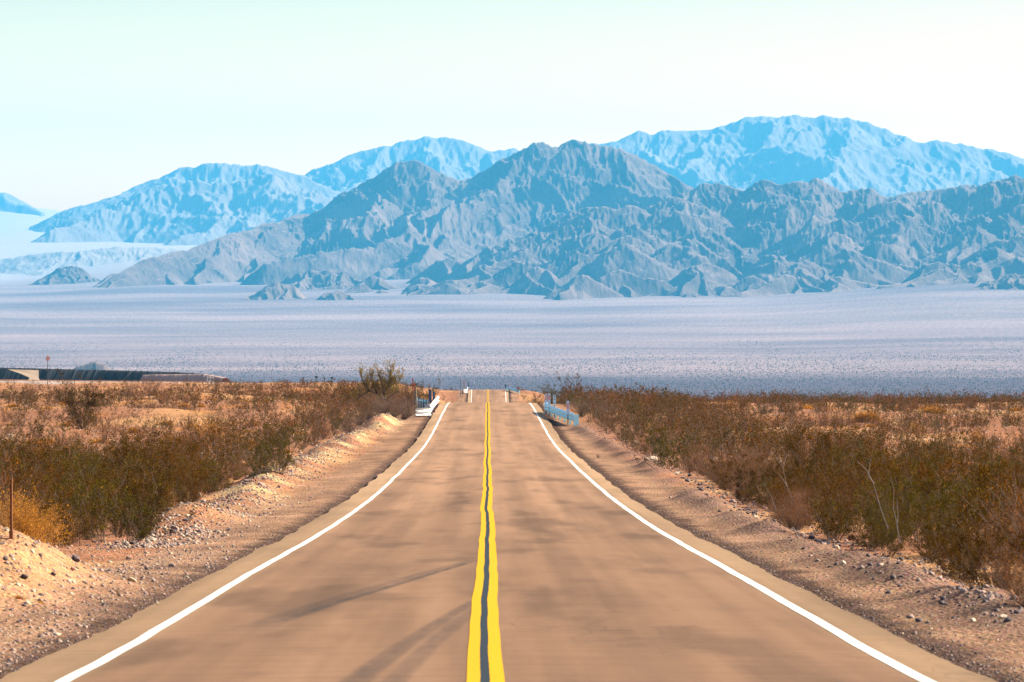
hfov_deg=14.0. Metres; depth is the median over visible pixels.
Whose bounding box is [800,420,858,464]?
creosote bush
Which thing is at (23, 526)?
golden shrub
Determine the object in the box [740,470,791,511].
creosote bush
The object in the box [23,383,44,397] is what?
dry shrub
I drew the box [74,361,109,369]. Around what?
hill
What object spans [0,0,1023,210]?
sky
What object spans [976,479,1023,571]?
dry shrub
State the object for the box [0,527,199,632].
heap gravel
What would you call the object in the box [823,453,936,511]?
creosote bush
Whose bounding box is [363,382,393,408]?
dry shrub
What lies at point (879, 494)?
creosote bush
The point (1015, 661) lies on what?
shoulder gravel
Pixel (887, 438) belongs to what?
creosote bush
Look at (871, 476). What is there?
creosote bush
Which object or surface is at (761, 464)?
dry shrub
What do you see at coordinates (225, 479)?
creosote bush
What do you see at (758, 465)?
creosote bush
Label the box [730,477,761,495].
dry shrub
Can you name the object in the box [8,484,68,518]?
creosote bush
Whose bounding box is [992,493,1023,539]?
creosote bush
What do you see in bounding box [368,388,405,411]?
dry shrub
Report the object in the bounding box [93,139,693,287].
central mountains
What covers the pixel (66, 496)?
creosote bush
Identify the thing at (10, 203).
distant peak
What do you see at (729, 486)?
dry shrub
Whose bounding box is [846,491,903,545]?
creosote bush
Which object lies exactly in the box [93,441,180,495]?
creosote bush
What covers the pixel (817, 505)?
creosote bush
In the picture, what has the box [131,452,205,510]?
creosote bush
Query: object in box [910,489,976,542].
creosote bush
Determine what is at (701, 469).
dry shrub
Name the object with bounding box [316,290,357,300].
hill
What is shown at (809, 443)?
dry shrub
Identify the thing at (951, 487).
creosote bush
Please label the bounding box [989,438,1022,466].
dry shrub
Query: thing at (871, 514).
creosote bush
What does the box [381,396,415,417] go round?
dry shrub
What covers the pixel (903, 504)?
creosote bush
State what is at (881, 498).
dry shrub
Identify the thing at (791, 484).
creosote bush
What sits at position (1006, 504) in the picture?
creosote bush
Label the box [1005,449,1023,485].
dry shrub
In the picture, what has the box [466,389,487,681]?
line
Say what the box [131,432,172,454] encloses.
dry shrub
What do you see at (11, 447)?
creosote bush
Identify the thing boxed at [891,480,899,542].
dead branch
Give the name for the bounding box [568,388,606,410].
dry shrub
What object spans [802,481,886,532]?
creosote bush
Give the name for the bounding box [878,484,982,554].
creosote bush
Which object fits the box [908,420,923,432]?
golden shrub
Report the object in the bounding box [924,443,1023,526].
creosote bush
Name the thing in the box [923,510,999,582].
creosote bush
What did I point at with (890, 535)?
creosote bush
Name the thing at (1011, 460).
creosote bush
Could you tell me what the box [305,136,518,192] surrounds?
blue mountains
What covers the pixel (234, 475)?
dry shrub
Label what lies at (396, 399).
dry shrub
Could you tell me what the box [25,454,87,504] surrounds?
creosote bush
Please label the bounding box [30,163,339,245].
western mountains
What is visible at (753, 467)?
dry shrub
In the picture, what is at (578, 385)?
creosote bush
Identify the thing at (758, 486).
creosote bush
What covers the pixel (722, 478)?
dry shrub
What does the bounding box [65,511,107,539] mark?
dry shrub
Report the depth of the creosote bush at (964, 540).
54.95 m
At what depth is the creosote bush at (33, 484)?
117.80 m
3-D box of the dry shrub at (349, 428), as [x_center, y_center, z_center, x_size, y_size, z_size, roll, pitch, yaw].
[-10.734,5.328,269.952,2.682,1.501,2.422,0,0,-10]
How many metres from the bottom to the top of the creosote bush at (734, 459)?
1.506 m
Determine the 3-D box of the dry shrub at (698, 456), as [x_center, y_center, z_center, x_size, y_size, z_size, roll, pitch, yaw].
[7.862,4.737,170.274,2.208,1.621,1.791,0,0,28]
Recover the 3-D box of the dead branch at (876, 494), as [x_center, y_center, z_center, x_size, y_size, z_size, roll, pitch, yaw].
[5.529,2.346,64.105,0.512,1.078,0.106,0,0,24]
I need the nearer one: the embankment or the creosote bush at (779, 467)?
the creosote bush at (779, 467)
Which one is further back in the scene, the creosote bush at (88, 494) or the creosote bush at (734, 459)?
the creosote bush at (734, 459)
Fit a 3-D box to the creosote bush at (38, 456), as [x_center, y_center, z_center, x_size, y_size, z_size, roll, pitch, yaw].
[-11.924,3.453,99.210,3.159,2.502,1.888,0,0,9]
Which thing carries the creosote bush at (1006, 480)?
on the ground
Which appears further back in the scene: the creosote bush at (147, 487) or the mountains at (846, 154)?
the mountains at (846, 154)
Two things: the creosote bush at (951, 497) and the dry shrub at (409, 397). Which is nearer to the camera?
the creosote bush at (951, 497)
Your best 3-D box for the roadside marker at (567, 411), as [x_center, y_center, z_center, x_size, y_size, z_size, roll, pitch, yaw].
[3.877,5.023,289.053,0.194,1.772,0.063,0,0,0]
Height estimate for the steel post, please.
0.829 m
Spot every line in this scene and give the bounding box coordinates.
[55,390,471,681]
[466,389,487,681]
[487,389,504,681]
[505,390,935,681]
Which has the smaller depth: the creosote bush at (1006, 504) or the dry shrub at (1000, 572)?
the dry shrub at (1000, 572)
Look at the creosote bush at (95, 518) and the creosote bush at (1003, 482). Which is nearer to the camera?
the creosote bush at (1003, 482)
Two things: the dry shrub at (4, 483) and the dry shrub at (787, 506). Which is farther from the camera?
the dry shrub at (787, 506)
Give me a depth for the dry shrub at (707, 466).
163.54 m
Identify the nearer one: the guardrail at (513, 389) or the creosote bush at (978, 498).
the creosote bush at (978, 498)
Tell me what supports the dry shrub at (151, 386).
on the ground
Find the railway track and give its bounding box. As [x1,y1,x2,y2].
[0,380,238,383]
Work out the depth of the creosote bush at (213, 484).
137.08 m
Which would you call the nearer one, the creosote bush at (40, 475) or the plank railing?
the creosote bush at (40, 475)
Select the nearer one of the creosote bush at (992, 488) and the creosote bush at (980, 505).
the creosote bush at (980, 505)
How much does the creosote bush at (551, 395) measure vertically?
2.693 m
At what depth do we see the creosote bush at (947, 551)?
69.45 m
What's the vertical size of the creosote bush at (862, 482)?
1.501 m
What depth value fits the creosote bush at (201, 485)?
126.67 m
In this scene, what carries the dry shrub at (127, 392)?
on the ground
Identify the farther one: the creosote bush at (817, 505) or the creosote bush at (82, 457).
the creosote bush at (82, 457)
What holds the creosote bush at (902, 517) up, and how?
on the ground
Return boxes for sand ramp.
[8,369,38,380]
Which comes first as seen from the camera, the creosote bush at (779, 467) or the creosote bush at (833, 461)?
the creosote bush at (833, 461)
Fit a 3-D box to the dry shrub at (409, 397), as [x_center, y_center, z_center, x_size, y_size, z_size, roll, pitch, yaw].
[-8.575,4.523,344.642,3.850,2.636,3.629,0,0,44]
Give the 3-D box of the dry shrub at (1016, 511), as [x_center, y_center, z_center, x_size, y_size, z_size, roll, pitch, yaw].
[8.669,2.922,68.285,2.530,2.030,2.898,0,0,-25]
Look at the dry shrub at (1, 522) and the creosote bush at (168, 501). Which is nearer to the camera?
the dry shrub at (1, 522)
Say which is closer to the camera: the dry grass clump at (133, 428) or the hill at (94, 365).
the dry grass clump at (133, 428)
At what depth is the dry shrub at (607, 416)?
299.99 m
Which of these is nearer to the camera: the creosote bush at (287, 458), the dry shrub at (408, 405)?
the creosote bush at (287, 458)
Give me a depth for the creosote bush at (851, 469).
122.71 m
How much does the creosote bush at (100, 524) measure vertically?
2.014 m
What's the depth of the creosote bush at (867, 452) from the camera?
143.18 m
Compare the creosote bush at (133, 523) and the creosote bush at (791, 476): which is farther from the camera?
the creosote bush at (791, 476)
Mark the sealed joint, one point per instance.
(484, 669)
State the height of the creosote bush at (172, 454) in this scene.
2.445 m
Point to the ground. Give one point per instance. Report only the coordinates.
(404, 436)
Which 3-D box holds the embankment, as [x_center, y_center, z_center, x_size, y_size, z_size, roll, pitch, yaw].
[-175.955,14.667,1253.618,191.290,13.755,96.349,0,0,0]
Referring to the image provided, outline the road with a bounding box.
[0,390,996,681]
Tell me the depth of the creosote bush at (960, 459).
147.40 m
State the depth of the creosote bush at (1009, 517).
77.01 m
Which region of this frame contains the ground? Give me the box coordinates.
[0,382,1023,681]
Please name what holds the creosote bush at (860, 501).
on the ground
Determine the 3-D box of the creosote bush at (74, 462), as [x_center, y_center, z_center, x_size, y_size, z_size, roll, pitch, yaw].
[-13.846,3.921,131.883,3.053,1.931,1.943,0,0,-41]
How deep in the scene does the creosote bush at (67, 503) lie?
100.92 m
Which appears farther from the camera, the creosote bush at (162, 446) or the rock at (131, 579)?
the creosote bush at (162, 446)
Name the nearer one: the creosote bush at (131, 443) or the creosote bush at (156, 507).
the creosote bush at (156, 507)
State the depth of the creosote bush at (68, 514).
95.58 m
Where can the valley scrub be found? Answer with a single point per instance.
(753, 380)
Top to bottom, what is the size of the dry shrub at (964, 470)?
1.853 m
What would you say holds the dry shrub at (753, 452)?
on the ground
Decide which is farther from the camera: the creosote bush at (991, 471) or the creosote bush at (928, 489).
the creosote bush at (991, 471)
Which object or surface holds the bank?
on the ground
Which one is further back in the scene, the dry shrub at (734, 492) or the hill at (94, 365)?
the hill at (94, 365)
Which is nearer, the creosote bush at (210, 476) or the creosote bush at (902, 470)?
the creosote bush at (902, 470)
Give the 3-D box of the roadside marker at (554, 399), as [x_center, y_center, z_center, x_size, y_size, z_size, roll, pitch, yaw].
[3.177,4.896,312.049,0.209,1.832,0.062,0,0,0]
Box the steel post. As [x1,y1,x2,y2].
[9,478,12,538]
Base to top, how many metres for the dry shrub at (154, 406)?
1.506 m
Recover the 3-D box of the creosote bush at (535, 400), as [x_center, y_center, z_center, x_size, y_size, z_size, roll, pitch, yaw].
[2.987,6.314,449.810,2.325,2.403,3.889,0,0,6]
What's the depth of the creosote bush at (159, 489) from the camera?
89.96 m
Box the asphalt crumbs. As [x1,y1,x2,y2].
[0,458,1023,681]
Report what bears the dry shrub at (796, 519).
on the ground
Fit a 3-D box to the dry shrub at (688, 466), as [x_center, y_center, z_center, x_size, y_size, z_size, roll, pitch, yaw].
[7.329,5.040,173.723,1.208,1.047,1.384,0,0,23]
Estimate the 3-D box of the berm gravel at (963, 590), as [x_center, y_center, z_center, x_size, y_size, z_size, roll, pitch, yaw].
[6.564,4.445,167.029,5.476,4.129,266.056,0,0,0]
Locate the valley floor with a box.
[0,208,1023,401]
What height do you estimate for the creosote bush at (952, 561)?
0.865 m
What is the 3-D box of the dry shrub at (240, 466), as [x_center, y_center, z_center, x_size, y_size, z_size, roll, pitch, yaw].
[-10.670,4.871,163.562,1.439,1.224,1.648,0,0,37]
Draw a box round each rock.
[71,554,79,562]
[127,577,136,581]
[983,594,994,599]
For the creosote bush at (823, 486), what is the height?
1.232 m
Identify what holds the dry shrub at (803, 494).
on the ground
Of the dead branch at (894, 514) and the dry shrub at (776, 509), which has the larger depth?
the dry shrub at (776, 509)
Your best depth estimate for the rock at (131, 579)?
59.80 m
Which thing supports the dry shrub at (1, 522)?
on the ground
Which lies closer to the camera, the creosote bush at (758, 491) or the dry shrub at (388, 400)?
the creosote bush at (758, 491)
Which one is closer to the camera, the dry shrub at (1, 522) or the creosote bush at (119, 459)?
the dry shrub at (1, 522)
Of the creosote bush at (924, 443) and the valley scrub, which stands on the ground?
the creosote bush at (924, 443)
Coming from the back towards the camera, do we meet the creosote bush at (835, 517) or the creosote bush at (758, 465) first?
the creosote bush at (758, 465)
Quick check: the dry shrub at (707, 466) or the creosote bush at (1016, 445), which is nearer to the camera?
the creosote bush at (1016, 445)
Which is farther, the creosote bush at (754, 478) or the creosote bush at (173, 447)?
the creosote bush at (173, 447)
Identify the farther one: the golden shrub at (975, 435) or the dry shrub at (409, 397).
the dry shrub at (409, 397)
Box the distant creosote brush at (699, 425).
[0,377,1023,478]
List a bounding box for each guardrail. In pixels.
[415,396,438,416]
[506,387,519,393]
[544,402,578,425]
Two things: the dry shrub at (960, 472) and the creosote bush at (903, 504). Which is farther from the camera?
the dry shrub at (960, 472)
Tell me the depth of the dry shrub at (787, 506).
100.26 m
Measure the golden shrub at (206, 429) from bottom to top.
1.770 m
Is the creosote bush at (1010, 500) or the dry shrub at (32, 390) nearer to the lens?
the creosote bush at (1010, 500)
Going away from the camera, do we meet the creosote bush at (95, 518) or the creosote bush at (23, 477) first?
the creosote bush at (95, 518)
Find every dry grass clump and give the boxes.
[5,403,21,406]
[126,426,138,432]
[851,409,881,422]
[921,404,944,413]
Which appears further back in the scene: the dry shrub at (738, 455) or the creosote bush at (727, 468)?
the dry shrub at (738, 455)
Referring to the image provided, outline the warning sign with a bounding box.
[46,356,49,384]
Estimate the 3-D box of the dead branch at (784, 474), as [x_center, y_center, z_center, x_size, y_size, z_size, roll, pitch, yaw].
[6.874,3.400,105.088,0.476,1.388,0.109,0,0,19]
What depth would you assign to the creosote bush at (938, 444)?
155.83 m
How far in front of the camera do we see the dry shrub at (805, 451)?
183.62 m
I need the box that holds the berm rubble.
[70,413,412,548]
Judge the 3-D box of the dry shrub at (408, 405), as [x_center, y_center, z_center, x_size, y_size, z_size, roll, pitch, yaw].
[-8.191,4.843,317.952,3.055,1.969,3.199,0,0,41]
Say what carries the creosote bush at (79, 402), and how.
on the ground
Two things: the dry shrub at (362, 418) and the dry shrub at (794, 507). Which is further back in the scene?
the dry shrub at (362, 418)
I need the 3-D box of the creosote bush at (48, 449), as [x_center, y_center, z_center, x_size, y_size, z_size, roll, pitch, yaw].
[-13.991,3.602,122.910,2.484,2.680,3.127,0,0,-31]
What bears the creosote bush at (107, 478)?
on the ground
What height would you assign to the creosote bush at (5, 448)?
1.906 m
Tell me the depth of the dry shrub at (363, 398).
329.76 m
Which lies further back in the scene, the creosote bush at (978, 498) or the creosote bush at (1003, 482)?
the creosote bush at (978, 498)
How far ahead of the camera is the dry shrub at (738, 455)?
167.87 m
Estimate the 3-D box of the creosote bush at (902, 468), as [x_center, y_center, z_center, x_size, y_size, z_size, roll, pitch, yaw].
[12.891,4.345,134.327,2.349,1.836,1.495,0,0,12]
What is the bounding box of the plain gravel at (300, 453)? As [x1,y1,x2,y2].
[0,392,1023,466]
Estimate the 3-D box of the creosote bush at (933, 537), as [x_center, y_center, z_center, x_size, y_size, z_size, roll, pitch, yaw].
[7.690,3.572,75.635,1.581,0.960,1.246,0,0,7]
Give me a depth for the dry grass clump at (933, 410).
329.92 m
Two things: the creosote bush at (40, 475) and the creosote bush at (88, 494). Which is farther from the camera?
the creosote bush at (40, 475)
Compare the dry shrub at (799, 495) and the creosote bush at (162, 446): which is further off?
the creosote bush at (162, 446)
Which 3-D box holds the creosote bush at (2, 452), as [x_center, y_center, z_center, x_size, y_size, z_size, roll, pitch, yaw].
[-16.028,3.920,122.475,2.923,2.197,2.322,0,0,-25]
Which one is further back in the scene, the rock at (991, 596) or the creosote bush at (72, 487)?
the creosote bush at (72, 487)
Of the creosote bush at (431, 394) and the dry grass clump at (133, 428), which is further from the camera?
the creosote bush at (431, 394)
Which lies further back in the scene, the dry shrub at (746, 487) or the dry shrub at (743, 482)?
the dry shrub at (743, 482)
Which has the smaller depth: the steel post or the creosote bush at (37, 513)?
the steel post
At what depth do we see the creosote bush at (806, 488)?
121.08 m
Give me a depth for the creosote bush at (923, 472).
103.84 m
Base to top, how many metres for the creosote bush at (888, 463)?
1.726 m
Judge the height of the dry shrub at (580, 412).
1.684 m
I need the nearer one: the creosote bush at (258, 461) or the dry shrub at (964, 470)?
the dry shrub at (964, 470)
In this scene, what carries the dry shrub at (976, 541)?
on the ground
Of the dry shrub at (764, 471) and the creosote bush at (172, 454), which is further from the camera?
the dry shrub at (764, 471)
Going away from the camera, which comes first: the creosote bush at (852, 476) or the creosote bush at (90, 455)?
the creosote bush at (852, 476)
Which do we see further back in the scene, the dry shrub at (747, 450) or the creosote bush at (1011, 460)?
the dry shrub at (747, 450)
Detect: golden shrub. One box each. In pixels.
[0,482,77,548]
[186,418,227,443]
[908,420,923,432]
[967,428,986,441]
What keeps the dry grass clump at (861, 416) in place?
on the ground
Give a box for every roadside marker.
[553,394,555,416]
[567,401,568,424]
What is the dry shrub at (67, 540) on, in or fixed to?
on the ground
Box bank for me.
[140,374,228,382]
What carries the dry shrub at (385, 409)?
on the ground
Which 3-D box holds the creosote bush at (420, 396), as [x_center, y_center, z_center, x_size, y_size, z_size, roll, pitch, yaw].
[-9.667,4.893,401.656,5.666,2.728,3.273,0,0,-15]
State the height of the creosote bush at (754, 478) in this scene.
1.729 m
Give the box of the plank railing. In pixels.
[417,397,427,407]
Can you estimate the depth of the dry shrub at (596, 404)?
315.06 m
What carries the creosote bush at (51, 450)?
on the ground
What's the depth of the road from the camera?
52.27 m
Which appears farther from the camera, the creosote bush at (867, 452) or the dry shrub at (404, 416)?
the dry shrub at (404, 416)
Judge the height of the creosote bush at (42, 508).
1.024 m
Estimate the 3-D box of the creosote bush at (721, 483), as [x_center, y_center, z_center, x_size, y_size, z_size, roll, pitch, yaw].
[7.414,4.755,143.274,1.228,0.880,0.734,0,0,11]
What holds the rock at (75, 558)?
on the ground
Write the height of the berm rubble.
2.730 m
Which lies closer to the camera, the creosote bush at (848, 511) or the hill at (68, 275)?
the creosote bush at (848, 511)
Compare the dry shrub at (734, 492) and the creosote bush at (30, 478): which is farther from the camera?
the dry shrub at (734, 492)
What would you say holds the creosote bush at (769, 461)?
on the ground
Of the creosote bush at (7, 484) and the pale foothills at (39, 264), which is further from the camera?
the pale foothills at (39, 264)
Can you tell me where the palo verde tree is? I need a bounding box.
[349,358,405,403]
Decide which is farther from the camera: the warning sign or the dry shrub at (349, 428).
the warning sign
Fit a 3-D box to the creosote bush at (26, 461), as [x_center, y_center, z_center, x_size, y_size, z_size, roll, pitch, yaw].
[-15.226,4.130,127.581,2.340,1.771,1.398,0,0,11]
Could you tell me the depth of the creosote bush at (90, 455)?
150.43 m
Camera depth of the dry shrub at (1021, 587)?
49.66 m
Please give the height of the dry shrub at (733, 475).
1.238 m
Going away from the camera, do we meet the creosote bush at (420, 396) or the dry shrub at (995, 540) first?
the dry shrub at (995, 540)
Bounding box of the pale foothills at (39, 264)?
[0,246,187,275]
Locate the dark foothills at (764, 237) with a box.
[345,174,1023,299]
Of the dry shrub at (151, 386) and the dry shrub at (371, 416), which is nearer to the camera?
the dry shrub at (371, 416)
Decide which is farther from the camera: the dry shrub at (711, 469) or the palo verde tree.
the palo verde tree
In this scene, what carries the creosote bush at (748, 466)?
on the ground
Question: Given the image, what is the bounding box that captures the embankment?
[0,367,199,381]
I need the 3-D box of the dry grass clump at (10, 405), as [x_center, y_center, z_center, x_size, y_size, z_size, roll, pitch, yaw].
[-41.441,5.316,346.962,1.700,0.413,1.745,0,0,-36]
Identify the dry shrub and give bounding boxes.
[0,452,55,529]
[0,495,41,530]
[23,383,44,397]
[39,511,95,544]
[47,383,72,402]
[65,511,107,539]
[118,377,138,396]
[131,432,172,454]
[138,398,167,407]
[140,376,166,395]
[227,453,253,477]
[228,467,244,479]
[334,413,366,432]
[342,406,375,424]
[351,387,377,411]
[357,407,380,419]
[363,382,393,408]
[366,394,396,413]
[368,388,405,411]
[374,388,413,412]
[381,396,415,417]
[385,394,427,419]
[392,384,426,408]
[392,395,422,415]
[566,397,597,416]
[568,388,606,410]
[583,396,615,415]
[591,400,621,422]
[675,438,723,473]
[675,451,697,472]
[690,454,718,477]
[692,458,711,475]
[701,458,729,480]
[705,460,747,485]
[710,469,734,489]
[711,447,743,469]
[717,476,733,491]
[718,439,770,474]
[723,447,749,469]
[726,485,744,498]
[729,453,774,477]
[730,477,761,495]
[732,458,769,490]
[732,471,759,495]
[734,445,770,466]
[748,458,781,490]
[753,486,827,527]
[761,494,791,521]
[771,481,823,511]
[774,493,816,521]
[775,496,818,530]
[779,484,832,525]
[782,442,812,459]
[799,433,823,457]
[855,484,914,527]
[937,455,999,484]
[941,464,973,480]
[943,516,1003,568]
[956,462,1023,568]
[973,508,1023,566]
[973,541,1023,594]
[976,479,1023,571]
[984,558,1023,605]
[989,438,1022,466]
[990,441,1023,460]
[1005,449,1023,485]
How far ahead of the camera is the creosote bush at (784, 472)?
132.74 m
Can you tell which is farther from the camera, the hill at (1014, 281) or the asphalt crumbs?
the hill at (1014, 281)
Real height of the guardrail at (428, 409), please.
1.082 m
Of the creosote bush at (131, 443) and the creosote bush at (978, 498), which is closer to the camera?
the creosote bush at (978, 498)
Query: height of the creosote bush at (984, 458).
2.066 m
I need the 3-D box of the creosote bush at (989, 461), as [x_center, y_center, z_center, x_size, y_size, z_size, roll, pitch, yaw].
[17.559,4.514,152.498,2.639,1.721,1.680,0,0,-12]
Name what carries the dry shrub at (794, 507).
on the ground
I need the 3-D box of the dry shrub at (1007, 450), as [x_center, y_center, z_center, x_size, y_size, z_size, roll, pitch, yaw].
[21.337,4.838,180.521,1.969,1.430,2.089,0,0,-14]
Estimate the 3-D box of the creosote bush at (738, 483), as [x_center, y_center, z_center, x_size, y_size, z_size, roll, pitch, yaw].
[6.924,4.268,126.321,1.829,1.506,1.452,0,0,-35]
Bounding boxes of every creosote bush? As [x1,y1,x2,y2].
[0,433,24,474]
[0,433,60,520]
[0,437,9,472]
[0,438,30,472]
[0,453,49,477]
[0,468,39,512]
[0,470,63,510]
[0,471,63,504]
[5,460,49,505]
[6,493,74,528]
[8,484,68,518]
[9,417,69,493]
[12,497,69,530]
[13,471,112,546]
[14,448,80,485]
[14,452,87,499]
[19,436,108,479]
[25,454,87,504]
[29,479,98,524]
[32,437,83,474]
[37,388,106,428]
[43,452,134,542]
[44,494,92,532]
[52,462,98,521]
[53,368,119,428]
[58,445,121,503]
[61,439,111,479]
[67,473,115,522]
[69,471,149,533]
[74,447,104,470]
[78,501,117,532]
[86,422,160,483]
[91,448,211,539]
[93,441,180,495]
[96,471,145,537]
[101,465,154,525]
[102,477,174,542]
[103,431,148,459]
[121,469,176,509]
[124,422,229,486]
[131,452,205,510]
[135,491,173,515]
[137,480,191,508]
[140,427,199,468]
[149,481,188,512]
[151,430,230,473]
[167,452,216,503]
[169,479,199,502]
[178,458,225,501]
[180,446,220,476]
[180,454,254,494]
[195,467,222,492]
[204,462,242,489]
[206,448,241,471]
[229,435,284,477]
[248,417,307,474]
[396,378,440,399]
[420,388,440,403]
[529,390,546,403]
[537,383,565,403]
[556,371,594,403]
[619,417,703,469]
[708,455,747,481]
[711,445,756,479]
[711,467,736,490]
[716,459,764,504]
[727,455,775,482]
[737,451,798,503]
[737,456,768,480]
[739,477,787,506]
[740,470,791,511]
[752,456,784,472]
[752,472,799,506]
[758,422,832,481]
[759,458,805,482]
[762,467,804,509]
[766,463,805,488]
[772,458,803,498]
[778,435,861,491]
[787,468,836,497]
[789,470,866,507]
[795,466,873,539]
[796,480,818,499]
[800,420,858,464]
[801,443,854,478]
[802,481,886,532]
[809,491,855,538]
[815,427,921,498]
[822,495,912,549]
[823,446,855,468]
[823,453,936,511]
[828,456,930,544]
[830,417,923,466]
[832,433,898,474]
[835,445,907,468]
[840,460,885,491]
[841,507,904,550]
[842,501,917,555]
[846,484,888,520]
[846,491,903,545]
[848,459,895,486]
[849,463,898,507]
[850,445,925,479]
[859,474,906,516]
[866,509,973,562]
[868,430,970,503]
[869,473,940,536]
[876,448,947,480]
[878,439,954,469]
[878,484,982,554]
[880,451,932,492]
[882,451,957,541]
[888,497,928,537]
[890,430,966,466]
[893,451,1016,547]
[895,511,977,560]
[902,440,978,484]
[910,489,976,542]
[912,462,1021,555]
[912,472,976,527]
[917,436,993,481]
[920,530,995,568]
[922,523,992,573]
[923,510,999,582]
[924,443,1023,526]
[931,476,967,511]
[933,441,1021,508]
[943,448,991,473]
[945,525,1010,586]
[949,497,1023,587]
[953,443,1012,473]
[953,476,1008,523]
[957,459,1023,542]
[957,474,1011,506]
[967,477,1020,529]
[977,439,1023,476]
[982,462,1023,491]
[990,501,1022,533]
[991,488,1022,524]
[992,490,1023,522]
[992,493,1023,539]
[1006,442,1023,476]
[1011,565,1023,594]
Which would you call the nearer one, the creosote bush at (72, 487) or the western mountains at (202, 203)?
the creosote bush at (72, 487)
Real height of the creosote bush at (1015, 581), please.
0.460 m
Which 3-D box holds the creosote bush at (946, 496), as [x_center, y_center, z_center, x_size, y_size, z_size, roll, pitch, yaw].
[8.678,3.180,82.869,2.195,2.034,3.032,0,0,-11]
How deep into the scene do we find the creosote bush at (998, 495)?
87.88 m
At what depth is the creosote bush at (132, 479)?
101.29 m
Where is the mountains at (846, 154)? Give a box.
[480,114,1023,196]
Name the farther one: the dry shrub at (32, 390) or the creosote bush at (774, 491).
the dry shrub at (32, 390)
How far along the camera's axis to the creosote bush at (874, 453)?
146.97 m
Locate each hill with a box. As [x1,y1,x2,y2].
[27,266,100,284]
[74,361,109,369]
[245,282,306,299]
[280,270,359,289]
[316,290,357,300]
[970,273,1023,289]
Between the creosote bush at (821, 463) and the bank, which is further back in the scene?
the bank
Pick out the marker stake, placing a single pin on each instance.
(415, 395)
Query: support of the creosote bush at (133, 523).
on the ground
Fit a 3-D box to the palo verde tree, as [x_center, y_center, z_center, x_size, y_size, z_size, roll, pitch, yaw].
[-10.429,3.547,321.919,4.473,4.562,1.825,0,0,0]
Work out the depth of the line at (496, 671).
51.60 m
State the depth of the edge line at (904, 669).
52.63 m
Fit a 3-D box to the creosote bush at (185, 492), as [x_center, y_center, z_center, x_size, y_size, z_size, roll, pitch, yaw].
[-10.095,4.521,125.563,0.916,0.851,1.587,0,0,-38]
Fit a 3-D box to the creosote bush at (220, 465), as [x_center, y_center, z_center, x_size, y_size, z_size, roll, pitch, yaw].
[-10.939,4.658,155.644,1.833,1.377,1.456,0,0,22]
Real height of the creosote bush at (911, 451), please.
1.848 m
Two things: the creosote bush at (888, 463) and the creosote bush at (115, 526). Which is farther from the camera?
the creosote bush at (888, 463)
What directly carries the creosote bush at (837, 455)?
on the ground
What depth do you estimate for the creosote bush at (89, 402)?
285.69 m
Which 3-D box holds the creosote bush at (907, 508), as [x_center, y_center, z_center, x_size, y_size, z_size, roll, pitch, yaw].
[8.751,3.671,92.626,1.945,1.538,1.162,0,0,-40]
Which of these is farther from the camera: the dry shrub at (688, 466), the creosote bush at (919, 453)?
the dry shrub at (688, 466)
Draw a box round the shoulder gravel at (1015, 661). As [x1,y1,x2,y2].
[571,446,1023,680]
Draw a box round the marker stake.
[415,387,416,405]
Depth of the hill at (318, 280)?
13933.30 m
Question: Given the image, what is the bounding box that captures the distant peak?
[0,192,45,215]
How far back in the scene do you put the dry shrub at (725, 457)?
172.22 m
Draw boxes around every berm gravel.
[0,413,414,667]
[581,422,1023,649]
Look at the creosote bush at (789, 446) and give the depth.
147.57 m
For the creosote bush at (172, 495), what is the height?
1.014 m
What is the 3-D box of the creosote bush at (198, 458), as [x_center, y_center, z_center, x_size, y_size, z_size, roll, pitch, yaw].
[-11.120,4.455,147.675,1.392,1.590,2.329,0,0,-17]
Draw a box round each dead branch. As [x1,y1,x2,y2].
[776,449,791,496]
[857,461,887,528]
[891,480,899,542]
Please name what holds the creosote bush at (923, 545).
on the ground
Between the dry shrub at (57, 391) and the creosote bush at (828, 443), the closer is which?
the creosote bush at (828, 443)
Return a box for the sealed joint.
[480,402,489,681]
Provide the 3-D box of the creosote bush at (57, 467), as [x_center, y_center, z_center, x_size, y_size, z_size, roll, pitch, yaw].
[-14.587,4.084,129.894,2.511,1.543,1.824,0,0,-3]
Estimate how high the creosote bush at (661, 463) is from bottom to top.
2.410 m
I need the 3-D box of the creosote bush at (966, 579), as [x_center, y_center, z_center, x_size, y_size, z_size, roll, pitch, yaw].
[6.789,3.177,61.630,0.931,0.982,1.172,0,0,-11]
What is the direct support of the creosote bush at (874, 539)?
on the ground
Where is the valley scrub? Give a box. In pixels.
[0,335,1023,399]
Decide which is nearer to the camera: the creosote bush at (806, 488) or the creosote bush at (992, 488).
the creosote bush at (992, 488)

